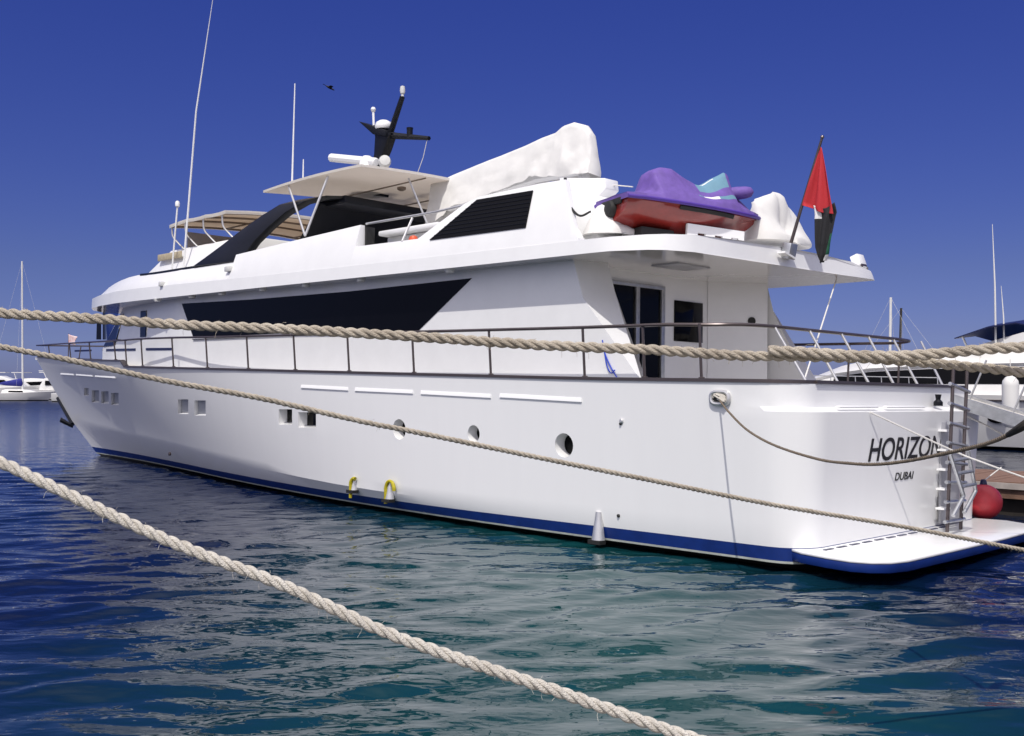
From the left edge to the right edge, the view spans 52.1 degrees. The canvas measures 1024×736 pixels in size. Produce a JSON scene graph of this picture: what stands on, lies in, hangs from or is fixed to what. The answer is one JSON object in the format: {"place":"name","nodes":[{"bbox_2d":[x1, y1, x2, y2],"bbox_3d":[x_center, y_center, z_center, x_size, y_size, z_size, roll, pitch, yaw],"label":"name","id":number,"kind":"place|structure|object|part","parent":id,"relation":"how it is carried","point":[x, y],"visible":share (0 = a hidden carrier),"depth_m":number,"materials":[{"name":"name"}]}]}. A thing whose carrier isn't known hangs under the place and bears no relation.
{"place":"outdoors","nodes":[
{"label":"outdoors","id":0,"kind":"place"},
{"bbox_2d":[0,400,1023,735],"bbox_3d":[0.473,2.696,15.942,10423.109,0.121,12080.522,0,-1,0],"label":"water","id":1,"kind":"structure","parent":0,"point":[108,628],"depth_m":10.72,"materials":[{"name":"teal liquid"}]},
{"bbox_2d":[0,376,39,392],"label":"motor boat","id":2,"kind":"object","parent":1,"relation":"on","point":[7,378],"visible":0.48,"depth_m":140.39,"materials":[{"name":"white plastic"}]},
{"bbox_2d":[11,372,31,379],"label":"motor boat","id":3,"kind":"object","parent":1,"relation":"on","point":[21,372],"visible":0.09,"depth_m":154.72,"materials":[{"name":"white plastic"}]},
{"bbox_2d":[0,261,55,400],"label":"sailboat","id":4,"kind":"object","parent":1,"relation":"on","point":[17,395],"visible":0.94,"depth_m":131.71,"materials":[{"name":"white plastic"}]},
{"bbox_2d":[24,372,42,385],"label":"motor boat","id":5,"kind":"object","parent":1,"relation":"on","point":[34,381],"visible":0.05,"depth_m":150.31,"materials":[{"name":"white plastic"}]},
{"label":"cabin window","id":6,"kind":"part","parent":5,"relation":"part of","materials":[{"name":"black glass"}]},
{"bbox_2d":[33,370,54,399],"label":"motor boat","id":7,"kind":"object","parent":1,"relation":"on","point":[45,385],"visible":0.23,"depth_m":138.44,"materials":[{"name":"white plastic"}]},
{"bbox_2d":[51,393,57,401],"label":"motor boat","id":8,"kind":"object","parent":1,"relation":"on","point":[54,396],"visible":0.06,"depth_m":124.91,"materials":[{"name":"white plastic"}]},
{"bbox_2d":[35,0,1023,572],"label":"motor yacht","id":9,"kind":"object","parent":1,"relation":"on","point":[367,248],"visible":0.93,"depth_m":18.07,"materials":[{"name":"white plastic"}]},
{"bbox_2d":[68,334,76,356],"bbox_3d":[-15.534,-0.736,37.040,0.868,0.990,0.160,-1,-2,45],"label":"bow flag","id":10,"kind":"object","parent":9,"relation":"attached to","point":[71,338],"visible":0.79,"depth_m":37.17,"materials":[{"name":"white fabric"}]},
{"bbox_2d":[96,323,100,339],"bbox_3d":[-14.943,-1.467,37.912,0.338,0.885,0.032,-1,-2,45],"label":"pilothouse window","id":11,"kind":"structure","parent":9,"relation":"in","point":[98,333],"depth_m":37.88,"materials":[{"name":"black glass"}]},
{"bbox_2d":[103,312,119,339],"bbox_3d":[-12.878,-1.429,33.842,0.467,1.330,8.518,0,-1,-22],"label":"pilothouse window","id":12,"kind":"structure","parent":9,"relation":"in","point":[107,329],"depth_m":33.90,"materials":[{"name":"blue glass"}]},
{"bbox_2d":[140,311,146,336],"bbox_3d":[-9.938,-1.195,28.252,0.107,0.724,0.763,0,-1,-34],"label":"pilothouse window","id":13,"kind":"structure","parent":9,"relation":"in","point":[142,313],"depth_m":28.20,"materials":[{"name":"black glass"}]},
{"bbox_2d":[182,278,471,339],"bbox_3d":[-4.438,-1.115,22.152,10.533,1.042,0.062,-1,-2,45],"label":"saloon window","id":14,"kind":"structure","parent":9,"relation":"in","point":[405,307],"depth_m":21.09,"materials":[{"name":"black glass"}]},
{"bbox_2d":[425,122,632,223],"bbox_3d":[0.520,-3.552,20.244,2.183,2.467,7.639,0,-1,-23],"label":"covered crane","id":15,"kind":"object","parent":9,"relation":"on","point":[565,152],"visible":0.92,"depth_m":21.09,"materials":[{"name":"white fabric"}]},
{"bbox_2d":[582,204,633,236],"bbox_3d":[1.720,-2.383,17.164,0.949,0.525,1.452,-1,-2,45],"label":"deck tarpaulin","id":16,"kind":"object","parent":9,"relation":"on","point":[600,222],"visible":0.56,"depth_m":16.69,"materials":[{"name":"white fabric"}]},
{"bbox_2d":[602,340,616,376],"bbox_3d":[1.509,-0.131,16.140,0.331,0.612,0.021,-1,-2,45],"label":"cord","id":17,"kind":"object","parent":9,"relation":"hanging from","point":[608,363],"visible":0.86,"depth_m":16.15,"materials":[{"name":"blue fabric"}]},
{"bbox_2d":[612,279,664,377],"bbox_3d":[2.201,-0.275,18.266,0.115,2.418,1.530,-1,-2,45],"label":"saloon door","id":18,"kind":"structure","parent":9,"relation":"in","point":[640,303],"depth_m":18.50,"materials":[{"name":"glass"}]},
{"bbox_2d":[623,223,743,240],"bbox_3d":[2.779,-2.072,17.233,1.880,0.460,0.850,4,-3,-24],"label":"ski cradle","id":19,"kind":"object","parent":9,"relation":"on","point":[696,229],"visible":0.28,"depth_m":16.89,"materials":[{"name":"white plastic"}]},
{"bbox_2d":[594,167,760,238],"bbox_3d":[2.871,-2.720,17.286,2.940,1.220,1.310,4,-3,-24],"label":"jet ski","id":20,"kind":"object","parent":19,"relation":"on","point":[667,199],"visible":0.97,"depth_m":16.79,"materials":[{"name":"purple plastic"}]},
{"bbox_2d":[674,300,702,342],"bbox_3d":[3.268,-0.853,19.395,0.030,0.745,0.874,-1,-2,45],"label":"aft window","id":21,"kind":"structure","parent":9,"relation":"in","point":[684,311],"depth_m":19.35,"materials":[{"name":"black glass"}]},
{"bbox_2d":[744,192,811,249],"bbox_3d":[4.684,-2.601,18.367,0.795,0.934,1.670,-1,-2,45],"label":"deck tarpaulin","id":22,"kind":"object","parent":9,"relation":"on","point":[774,224],"visible":0.81,"depth_m":17.95,"materials":[{"name":"white fabric"}]},
{"bbox_2d":[789,135,836,262],"bbox_3d":[4.926,-2.749,17.174,0.891,2.090,0.106,-1,-2,45],"label":"ensign","id":23,"kind":"object","parent":9,"relation":"attached to","point":[816,197],"visible":0.98,"depth_m":17.07,"materials":[{"name":"red fabric"}]},
{"bbox_2d":[719,400,1007,465],"bbox_3d":[3.306,0.516,10.113,0.970,0.817,8.245,0,-1,-13],"label":"mooring rope","id":24,"kind":"object","parent":9,"relation":"attached to","point":[980,445],"visible":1,"depth_m":9.21,"materials":[{"name":"beige fabric"}]},
{"bbox_2d":[870,412,1023,477],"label":"white line","id":25,"kind":"object","parent":9,"relation":"attached to","point":[945,446],"visible":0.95,"depth_m":14.94,"materials":[{"name":"white fabric"}]},
{"bbox_2d":[935,422,962,523],"bbox_3d":[6.945,1.570,16.517,0.175,1.720,1.040,-1,-2,45],"label":"ladder","id":26,"kind":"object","parent":9,"relation":"in","point":[957,432],"depth_m":16.41,"materials":[{"name":"silver metal"}]},
{"bbox_2d":[967,416,1002,434],"bbox_3d":[7.659,0.938,16.951,0.614,0.348,0.098,0,-1,11],"label":"white line","id":27,"kind":"object","parent":9,"relation":"attached to","point":[985,425],"visible":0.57,"depth_m":16.97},
{"bbox_2d":[972,467,1002,518],"bbox_3d":[8.157,2.144,17.848,0.888,0.858,0.597,0,-1,-14],"label":"ball fender","id":28,"kind":"object","parent":9,"relation":"hanging from","point":[987,501],"visible":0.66,"depth_m":17.59,"materials":[{"name":"red rubber"}]},
{"bbox_2d":[954,360,1023,425],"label":"gangway","id":29,"kind":"object","parent":9,"relation":"attached to","point":[1001,413],"visible":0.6,"depth_m":16.72,"materials":[{"name":"metal"}]},
{"bbox_2d":[872,297,916,350],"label":"sailboat","id":30,"kind":"object","parent":1,"relation":"on","point":[890,318],"visible":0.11,"depth_m":83.96,"materials":[{"name":"white metal"}]},
{"bbox_2d":[871,308,929,347],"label":"sailboat","id":31,"kind":"object","parent":1,"relation":"on","point":[900,330],"visible":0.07,"depth_m":91.96,"materials":[{"name":"black metal"}]},
{"bbox_2d":[814,224,1023,449],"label":"motor yacht","id":32,"kind":"object","parent":1,"relation":"on","point":[989,386],"visible":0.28,"depth_m":38.69,"materials":[{"name":"white plastic"}]},
{"bbox_2d":[1002,359,1018,427],"bbox_3d":[16.174,0.828,34.003,0.519,2.222,0.519,0,-1,0],"label":"cylinder fender","id":33,"kind":"object","parent":32,"relation":"hanging from","point":[1010,392],"visible":0.6,"depth_m":33.80,"materials":[{"name":"white plastic"}]},
{"bbox_2d":[975,469,1023,515],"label":"pier","id":34,"kind":"structure","parent":1,"relation":"on","point":[1009,487],"depth_m":19.53,"materials":[{"name":"brown wood"}]},
{"bbox_2d":[0,0,1023,378],"label":"sky","id":35,"kind":"structure","parent":0,"point":[917,106],"materials":[{"name":"blue"}]},
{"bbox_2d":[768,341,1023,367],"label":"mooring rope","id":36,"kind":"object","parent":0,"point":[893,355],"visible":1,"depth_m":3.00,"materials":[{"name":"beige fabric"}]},
{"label":"quay","id":37,"kind":"structure","parent":0,"visible":0},
{"bbox_2d":[0,456,705,735],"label":"mooring rope","id":38,"kind":"object","parent":37,"relation":"attached to","point":[316,600],"visible":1,"depth_m":2.61,"materials":[{"name":"beige fabric"}]},
{"bbox_2d":[0,306,1023,381],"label":"mooring rope","id":39,"kind":"object","parent":37,"relation":"attached to","point":[486,341],"visible":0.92,"depth_m":3.04,"materials":[{"name":"beige fabric"}]},
{"bbox_2d":[0,343,1023,551],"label":"mooring rope","id":40,"kind":"object","parent":37,"relation":"attached to","point":[67,359],"visible":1,"depth_m":5.75,"materials":[{"name":"beige fabric"}]},
{"bbox_2d":[1005,420,1023,436],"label":"chafe sleeve","id":41,"kind":"object","parent":37,"relation":"attached to","point":[1017,429],"visible":1,"depth_m":7.25,"materials":[{"name":"black rubber"}]}
]}

